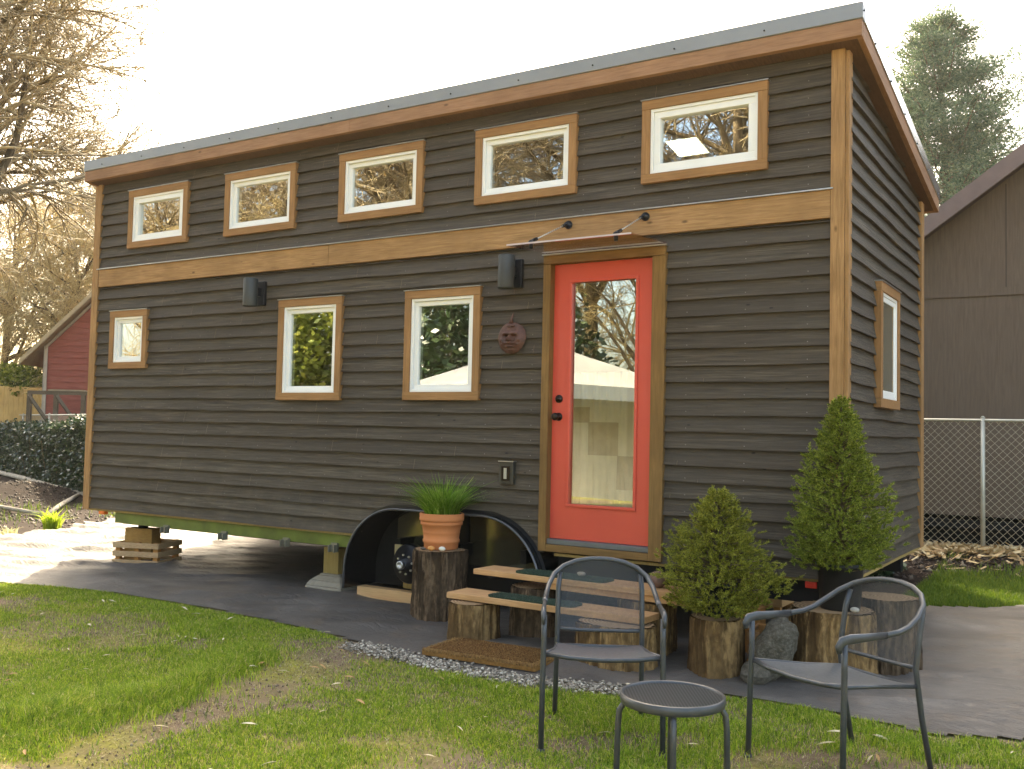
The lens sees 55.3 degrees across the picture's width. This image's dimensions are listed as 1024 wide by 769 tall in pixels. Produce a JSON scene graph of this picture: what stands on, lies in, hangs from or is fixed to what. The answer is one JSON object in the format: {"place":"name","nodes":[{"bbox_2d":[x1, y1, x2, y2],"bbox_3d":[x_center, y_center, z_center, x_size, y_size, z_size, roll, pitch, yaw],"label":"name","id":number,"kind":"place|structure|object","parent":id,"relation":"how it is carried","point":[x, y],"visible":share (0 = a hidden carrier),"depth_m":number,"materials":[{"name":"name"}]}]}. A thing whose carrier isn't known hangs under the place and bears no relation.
{"place":"outdoors","nodes":[
{"label":"outdoors","id":0,"kind":"place"},
{"bbox_2d":[338,640,626,695],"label":"gravel","id":1,"kind":"structure","parent":0,"point":[412,657],"depth_m":5.72,"materials":[{"name":"grey gravel"}]},
{"bbox_2d":[0,581,1023,768],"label":"lawn grass","id":2,"kind":"structure","parent":0,"point":[56,707],"depth_m":4.81,"materials":[{"name":"green plant"}]},
{"bbox_2d":[0,475,1023,768],"bbox_3d":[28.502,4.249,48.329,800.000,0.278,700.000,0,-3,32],"label":"ground","id":3,"kind":"structure","parent":0,"point":[8,489],"depth_m":4.95,"materials":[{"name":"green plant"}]},
{"bbox_2d":[0,525,18,534],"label":"garden plant","id":4,"kind":"object","parent":3,"relation":"on","point":[6,530],"visible":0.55,"depth_m":11.78,"materials":[{"name":"yellow plant"}]},
{"bbox_2d":[0,386,41,422],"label":"wooden fence","id":5,"kind":"object","parent":3,"relation":"on","point":[12,407],"visible":0.16,"depth_m":28.34,"materials":[{"name":"brown wood"}]},
{"bbox_2d":[0,361,42,396],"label":"leafy bush","id":6,"kind":"object","parent":3,"relation":"on","point":[13,374],"visible":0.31,"depth_m":28.89,"materials":[{"name":"green plant"}]},
{"bbox_2d":[0,505,43,515],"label":"edging timber","id":7,"kind":"object","parent":3,"relation":"on","point":[10,508],"visible":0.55,"depth_m":14.77,"materials":[{"name":"grey wood"}]},
{"bbox_2d":[0,470,82,494],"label":"edging timber","id":8,"kind":"object","parent":3,"relation":"on","point":[13,475],"visible":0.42,"depth_m":22.65,"materials":[{"name":"grey wood"}]},
{"bbox_2d":[0,413,85,491],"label":"ivy hedge","id":9,"kind":"object","parent":3,"relation":"on","point":[50,452],"visible":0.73,"depth_m":20.93,"materials":[{"name":"green plant"}]},
{"bbox_2d":[0,178,93,372],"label":"weeping tree","id":10,"kind":"object","parent":3,"relation":"on","point":[44,260],"visible":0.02,"depth_m":36.08,"materials":[{"name":"brown plant"}]},
{"bbox_2d":[0,190,95,419],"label":"weeping tree","id":11,"kind":"object","parent":3,"relation":"on","point":[55,319],"visible":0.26,"depth_m":29.07,"materials":[{"name":"brown plant"}]},
{"bbox_2d":[0,178,95,369],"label":"weeping tree","id":12,"kind":"object","parent":3,"relation":"on","point":[21,345],"visible":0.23,"depth_m":30.44,"materials":[{"name":"brown plant"}]},
{"bbox_2d":[26,506,71,529],"bbox_3d":[-6.016,1.730,12.625,0.729,0.315,0.697,0,-3,32],"label":"garden plant","id":13,"kind":"object","parent":3,"relation":"on","point":[52,521],"visible":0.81,"depth_m":12.66,"materials":[{"name":"green plant"}]},
{"bbox_2d":[19,413,85,422],"bbox_3d":[-10.990,1.570,23.649,0.062,1.770,14.079,3,-3,-35],"label":"chain link fence","id":14,"kind":"object","parent":3,"relation":"on","point":[23,415],"visible":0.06,"depth_m":24.53,"materials":[{"name":"metal"}]},
{"bbox_2d":[18,292,91,421],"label":"red shed","id":15,"kind":"structure","parent":3,"relation":"on","point":[58,352],"depth_m":26.43,"materials":[{"name":"red wood"}]},
{"bbox_2d":[26,389,86,422],"bbox_3d":[-10.813,1.282,25.452,3.300,2.225,1.320,1,-3,0],"label":"deck railing","id":16,"kind":"object","parent":15,"relation":"attached to","point":[57,399],"visible":0.31,"depth_m":24.91,"materials":[{"name":"grey wood"}]},
{"bbox_2d":[0,132,114,379],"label":"weeping tree","id":17,"kind":"object","parent":3,"relation":"on","point":[75,247],"visible":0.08,"depth_m":29.92,"materials":[{"name":"brown plant"}]},
{"bbox_2d":[0,498,115,531],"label":"garden bed grass","id":18,"kind":"structure","parent":3,"relation":"on","point":[109,513],"depth_m":14.95,"materials":[{"name":"green plant"}]},
{"bbox_2d":[47,493,79,514],"bbox_3d":[-7.458,1.975,16.254,0.122,0.074,3.984,2,-3,-18],"label":"edging timber","id":19,"kind":"object","parent":3,"relation":"on","point":[62,503],"visible":0.79,"depth_m":16.11,"materials":[{"name":"grey wood"}]},
{"bbox_2d":[0,0,184,309],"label":"bare tree","id":20,"kind":"object","parent":3,"relation":"on","point":[16,173],"visible":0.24,"depth_m":20.74,"materials":[{"name":"brown plant"}]},
{"bbox_2d":[0,0,187,280],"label":"bare tree","id":21,"kind":"object","parent":3,"relation":"on","point":[19,116],"visible":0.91,"depth_m":16.67,"materials":[{"name":"brown plant"}]},
{"bbox_2d":[0,518,1023,739],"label":"landscape fabric","id":22,"kind":"object","parent":3,"relation":"on","point":[971,673],"visible":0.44,"depth_m":7.33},
{"bbox_2d":[112,538,181,562],"bbox_3d":[-3.667,1.687,9.834,0.500,0.234,0.440,1,-3,12],"label":"wood cribbing","id":23,"kind":"object","parent":22,"relation":"on","point":[165,549],"visible":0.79,"depth_m":9.65,"materials":[{"name":"brown wood"}]},
{"bbox_2d":[124,526,160,559],"bbox_3d":[-3.727,1.617,9.852,0.300,0.344,0.160,1,-3,12],"label":"wood block","id":24,"kind":"object","parent":23,"relation":"on","point":[150,535],"depth_m":9.79,"materials":[{"name":"brown wood"}]},
{"bbox_2d":[305,546,366,590],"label":"pier block","id":25,"kind":"structure","parent":22,"relation":"on","point":[329,578],"depth_m":8.49,"materials":[{"name":"concrete"}]},
{"bbox_2d":[357,584,411,602],"bbox_3d":[-0.792,1.721,7.887,1.120,0.088,0.100,0,-3,32],"label":"timber","id":26,"kind":"object","parent":22,"relation":"on","point":[388,594],"visible":0.47,"depth_m":7.99,"materials":[{"name":"beige wood"}]},
{"bbox_2d":[403,582,411,588],"bbox_3d":[-0.737,1.653,8.051,0.300,0.064,0.140,0,-3,32],"label":"timber","id":27,"kind":"object","parent":22,"relation":"on","point":[407,586],"visible":0.13,"depth_m":8.05,"materials":[{"name":"brown wood"}]},
{"bbox_2d":[410,547,468,621],"bbox_3d":[-0.561,1.498,7.313,0.442,0.532,0.407,0,-3,32],"label":"stump","id":28,"kind":"object","parent":22,"relation":"on","point":[437,575],"visible":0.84,"depth_m":7.15,"materials":[{"name":"brown wood"}]},
{"bbox_2d":[366,472,493,549],"bbox_3d":[-0.581,0.926,7.369,1.343,0.615,1.219,0,-3,32],"label":"potted plant","id":29,"kind":"object","parent":28,"relation":"on","point":[441,517],"visible":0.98,"depth_m":7.25,"materials":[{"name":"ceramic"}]},
{"bbox_2d":[447,599,500,640],"bbox_3d":[-0.259,1.593,6.556,0.360,0.282,0.358,0,-3,32],"label":"stump","id":30,"kind":"object","parent":22,"relation":"on","point":[473,620],"visible":0.84,"depth_m":6.44,"materials":[{"name":"brown wood"}]},
{"bbox_2d":[422,637,553,671],"bbox_3d":[-0.114,1.664,6.058,0.853,0.045,0.490,0,-3,32],"label":"door mat","id":31,"kind":"object","parent":22,"relation":"on","point":[512,656],"depth_m":6.00,"materials":[{"name":"brown wicker"}]},
{"bbox_2d":[82,1,939,601],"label":"tiny house","id":32,"kind":"structure","parent":22,"relation":"on","point":[298,323],"depth_m":7.49,"materials":[{"name":"wood"}]},
{"bbox_2d":[108,308,149,368],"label":"window","id":33,"kind":"structure","parent":32,"relation":"in","point":[128,331],"depth_m":9.76,"materials":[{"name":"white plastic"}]},
{"bbox_2d":[127,180,191,248],"bbox_3d":[-3.446,-1.656,9.649,0.899,0.590,0.170,0,-3,32],"label":"window","id":34,"kind":"structure","parent":32,"relation":"in","point":[158,215],"depth_m":9.61,"materials":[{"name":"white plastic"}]},
{"bbox_2d":[223,161,299,236],"bbox_3d":[-2.254,-1.665,8.904,0.915,0.590,0.170,0,-3,32],"label":"window","id":35,"kind":"structure","parent":32,"relation":"in","point":[262,199],"depth_m":8.87,"materials":[{"name":"white plastic"}]},
{"bbox_2d":[275,295,345,399],"bbox_3d":[-1.719,-0.306,8.486,0.757,0.889,0.170,0,-3,32],"label":"window","id":36,"kind":"structure","parent":32,"relation":"in","point":[310,334],"depth_m":8.46,"materials":[{"name":"white plastic"}]},
{"bbox_2d":[337,139,426,222],"bbox_3d":[-1.060,-1.674,8.158,0.911,0.590,0.170,0,-3,32],"label":"window","id":37,"kind":"structure","parent":32,"relation":"in","point":[388,180],"depth_m":8.12,"materials":[{"name":"white plastic"}]},
{"bbox_2d":[402,285,482,399],"bbox_3d":[-0.523,-0.315,7.738,0.749,0.884,0.170,0,-3,32],"label":"window","id":38,"kind":"structure","parent":32,"relation":"in","point":[442,357],"depth_m":7.71,"materials":[{"name":"white plastic"}]},
{"bbox_2d":[498,313,525,353],"bbox_3d":[-0.019,-0.387,7.310,0.244,0.312,0.105,0,-3,32],"label":"wall mask","id":39,"kind":"object","parent":32,"relation":"attached to","point":[512,337],"depth_m":7.30,"materials":[{"name":"ceramic"}]},
{"bbox_2d":[474,112,579,205],"bbox_3d":[0.128,-1.684,7.416,0.907,0.592,0.170,0,-3,32],"label":"window","id":40,"kind":"structure","parent":32,"relation":"in","point":[535,158],"depth_m":7.37,"materials":[{"name":"white plastic"}]},
{"bbox_2d":[550,258,651,545],"bbox_3d":[0.628,0.115,6.954,0.802,2.002,0.124,0,-3,32],"label":"door","id":41,"kind":"structure","parent":32,"relation":"in","point":[607,524],"depth_m":6.98,"materials":[{"name":"red paint"}]},
{"bbox_2d":[573,372,634,507],"bbox_3d":[0.710,0.489,7.078,0.600,1.160,0.060,0,-3,32],"label":"curtain","id":42,"kind":"object","parent":32,"relation":"hanging from","point":[603,432],"visible":0.66,"depth_m":7.11,"materials":[{"name":"fabric"}]},
{"bbox_2d":[640,78,770,184],"bbox_3d":[1.325,-1.696,6.669,0.909,0.592,0.170,0,-3,32],"label":"window","id":43,"kind":"structure","parent":32,"relation":"in","point":[753,95],"depth_m":6.61,"materials":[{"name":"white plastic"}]},
{"bbox_2d":[873,279,901,409],"bbox_3d":[2.644,-0.265,7.019,0.170,0.877,0.686,0,-3,32],"label":"window","id":44,"kind":"structure","parent":32,"relation":"in","point":[887,310],"depth_m":6.95,"materials":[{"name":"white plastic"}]},
{"bbox_2d":[508,582,555,637],"bbox_3d":[0.146,1.564,6.695,0.345,0.372,0.311,0,-3,32],"label":"stump","id":45,"kind":"object","parent":22,"relation":"on","point":[523,622],"visible":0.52,"depth_m":6.58,"materials":[{"name":"brown wood"}]},
{"bbox_2d":[473,565,698,598],"bbox_3d":[0.452,1.305,6.485,1.580,0.037,0.250,-1,-3,34],"label":"step plank","id":46,"kind":"object","parent":45,"relation":"on","point":[624,586],"visible":0.6,"depth_m":6.37,"materials":[{"name":"brown wood"}]},
{"bbox_2d":[516,568,613,582],"bbox_3d":[0.349,1.278,6.544,0.714,0.016,0.220,0,-3,32],"label":"tread mat","id":47,"kind":"object","parent":46,"relation":"on","point":[573,576],"visible":0.85,"depth_m":6.49,"materials":[{"name":"black rubber"}]},
{"bbox_2d":[577,572,585,575],"bbox_3d":[0.461,1.260,6.500,0.065,0.030,0.039,0,-3,32],"label":"stone","id":48,"kind":"object","parent":47,"relation":"on","point":[581,573],"visible":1,"depth_m":6.48,"materials":[{"name":"stone"}]},
{"bbox_2d":[650,571,666,587],"bbox_3d":[0.925,1.229,6.165,0.120,0.106,0.105,0,-3,32],"label":"stone","id":49,"kind":"object","parent":46,"relation":"on","point":[658,582],"visible":0.51,"depth_m":6.12,"materials":[{"name":"brown stone"}]},
{"bbox_2d":[575,617,657,671],"bbox_3d":[0.651,1.586,5.970,0.539,0.282,0.482,0,-3,32],"label":"stump","id":50,"kind":"object","parent":22,"relation":"on","point":[650,639],"visible":0.55,"depth_m":5.79,"materials":[{"name":"brown wood"}]},
{"bbox_2d":[447,588,658,624],"bbox_3d":[0.232,1.426,6.320,1.460,0.040,0.240,-1,-3,33],"label":"step plank","id":51,"kind":"object","parent":50,"relation":"on","point":[617,614],"visible":0.74,"depth_m":6.14,"materials":[{"name":"brown wood"}]},
{"bbox_2d":[488,592,581,607],"bbox_3d":[0.144,1.396,6.354,0.668,0.016,0.193,0,-3,32],"label":"tread mat","id":52,"kind":"object","parent":51,"relation":"on","point":[530,599],"visible":0.96,"depth_m":6.33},
{"bbox_2d":[617,598,677,655],"bbox_3d":[0.856,1.561,6.307,0.415,0.372,0.437,0,-3,32],"label":"stump","id":53,"kind":"object","parent":22,"relation":"on","point":[671,634],"visible":0.34,"depth_m":6.17,"materials":[{"name":"brown wood"}]},
{"bbox_2d":[550,584,700,605],"bbox_3d":[0.734,1.343,6.313,1.020,0.039,0.245,-1,-3,34],"label":"step plank","id":54,"kind":"object","parent":53,"relation":"on","point":[604,593],"visible":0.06,"depth_m":6.25,"materials":[{"name":"brown wood"}]},
{"bbox_2d":[687,612,745,679],"bbox_3d":[1.207,1.552,5.796,0.334,0.357,0.376,0,-3,32],"label":"stump","id":55,"kind":"object","parent":22,"relation":"on","point":[716,649],"visible":0.89,"depth_m":5.66,"materials":[{"name":"brown wood"}]},
{"bbox_2d":[650,485,804,621],"bbox_3d":[1.254,1.009,5.840,0.877,0.817,0.839,0,-3,32],"label":"potted spruce","id":56,"kind":"object","parent":55,"relation":"on","point":[720,591],"visible":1,"depth_m":5.74,"materials":[{"name":"green plant"}]},
{"bbox_2d":[736,605,765,652],"bbox_3d":[1.518,1.587,6.339,0.220,0.308,0.160,0,-3,26],"label":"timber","id":57,"kind":"object","parent":22,"relation":"on","point":[762,608],"visible":0.11,"depth_m":6.26,"materials":[{"name":"brown wood"}]},
{"bbox_2d":[740,661,770,684],"bbox_3d":[1.388,1.651,5.566,0.176,0.156,0.146,0,-3,32],"label":"boulder","id":58,"kind":"object","parent":22,"relation":"on","point":[761,675],"visible":0.69,"depth_m":5.51,"materials":[{"name":"stone"}]},
{"bbox_2d":[747,623,765,660],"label":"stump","id":59,"kind":"object","parent":22,"relation":"on","point":[759,628],"visible":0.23,"depth_m":5.96,"materials":[{"name":"brown wood"}]},
{"bbox_2d":[748,617,798,681],"bbox_3d":[1.493,1.528,5.602,0.296,0.419,0.213,0,-3,32],"label":"boulder","id":60,"kind":"object","parent":22,"relation":"on","point":[776,638],"visible":0.6,"depth_m":5.52,"materials":[{"name":"stone"}]},
{"bbox_2d":[756,598,793,610],"bbox_3d":[1.954,1.632,7.753,0.500,0.394,0.400,0,-3,32],"label":"slatted crate","id":61,"kind":"object","parent":22,"relation":"on","point":[777,604],"visible":0.03,"depth_m":7.49,"materials":[{"name":"brown wood"}]},
{"bbox_2d":[788,601,878,673],"bbox_3d":[1.875,1.526,5.735,0.523,0.432,0.493,0,-3,32],"label":"stump","id":62,"kind":"object","parent":22,"relation":"on","point":[818,627],"visible":0.49,"depth_m":5.56,"materials":[{"name":"brown wood"}]},
{"bbox_2d":[780,395,911,611],"bbox_3d":[1.922,0.683,5.730,0.768,1.257,0.722,0,-3,32],"label":"potted spruce","id":63,"kind":"object","parent":62,"relation":"on","point":[838,565],"visible":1,"depth_m":5.67,"materials":[{"name":"green plant"}]},
{"bbox_2d":[850,607,858,612],"bbox_3d":[1.960,1.289,5.585,0.052,0.032,0.039,0,-3,32],"label":"stone","id":64,"kind":"object","parent":62,"relation":"on","point":[854,609],"visible":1,"depth_m":5.57,"materials":[{"name":"white stone"}]},
{"bbox_2d":[861,591,922,675],"bbox_3d":[2.286,1.530,5.976,0.424,0.467,0.382,0,-3,32],"label":"stump","id":65,"kind":"object","parent":22,"relation":"on","point":[893,611],"visible":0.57,"depth_m":5.82,"materials":[{"name":"brown wood"}]},
{"bbox_2d":[0,585,1023,768],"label":"dry thatch","id":66,"kind":"object","parent":3,"relation":"on","point":[305,663],"visible":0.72,"depth_m":4.93,"materials":[{"name":"plant"}]},
{"bbox_2d":[0,480,1023,585],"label":"soil clods","id":67,"kind":"object","parent":3,"relation":"on","point":[903,576],"visible":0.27,"depth_m":13.42,"materials":[{"name":"brown soil"}]},
{"bbox_2d":[537,556,666,757],"bbox_3d":[0.420,1.251,4.616,0.572,0.795,0.658,1,-3,3],"label":"patio chair","id":68,"kind":"object","parent":3,"relation":"on","point":[640,654],"visible":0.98,"depth_m":4.67,"materials":[{"name":"grey metal"}]},
{"bbox_2d":[613,680,729,768],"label":"side table","id":69,"kind":"object","parent":3,"relation":"on","point":[672,700],"visible":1,"depth_m":3.60,"materials":[{"name":"grey metal"}]},
{"bbox_2d":[742,576,933,768],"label":"patio chair","id":70,"kind":"object","parent":3,"relation":"on","point":[842,676],"visible":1,"depth_m":4.25,"materials":[{"name":"grey metal"}]},
{"bbox_2d":[864,561,906,583],"bbox_3d":[0.320,0.417,12.418,8.866,3.356,1.294,0,-3,32],"label":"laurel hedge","id":71,"kind":"object","parent":3,"relation":"on","point":[882,573],"depth_m":9.74,"materials":[{"name":"green plant"}]},
{"bbox_2d":[883,0,1023,217],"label":"pine tree","id":72,"kind":"object","parent":3,"relation":"on","point":[936,48],"visible":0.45,"depth_m":41.05,"materials":[{"name":"green plant"}]},
{"bbox_2d":[904,539,1023,575],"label":"wood chips","id":73,"kind":"object","parent":3,"relation":"on","point":[938,549],"visible":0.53,"depth_m":10.81,"materials":[{"name":"beige wood"}]},
{"bbox_2d":[924,416,1023,547],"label":"chain link fence","id":74,"kind":"object","parent":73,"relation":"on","point":[982,420],"visible":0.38,"depth_m":11.19,"materials":[{"name":"metal"}]},
{"bbox_2d":[924,143,1023,546],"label":"brown shed","id":75,"kind":"structure","parent":3,"relation":"on","point":[974,299],"depth_m":12.47,"materials":[{"name":"brown wood"}]},
{"bbox_2d":[0,0,1023,372],"label":"sky","id":76,"kind":"structure","parent":0,"point":[235,65],"materials":[{"name":"white"}]},
{"bbox_2d":[900,549,1023,607],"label":"side yard grass","id":77,"kind":"structure","parent":0,"point":[962,588],"depth_m":9.15,"materials":[{"name":"green plant"}]}
]}

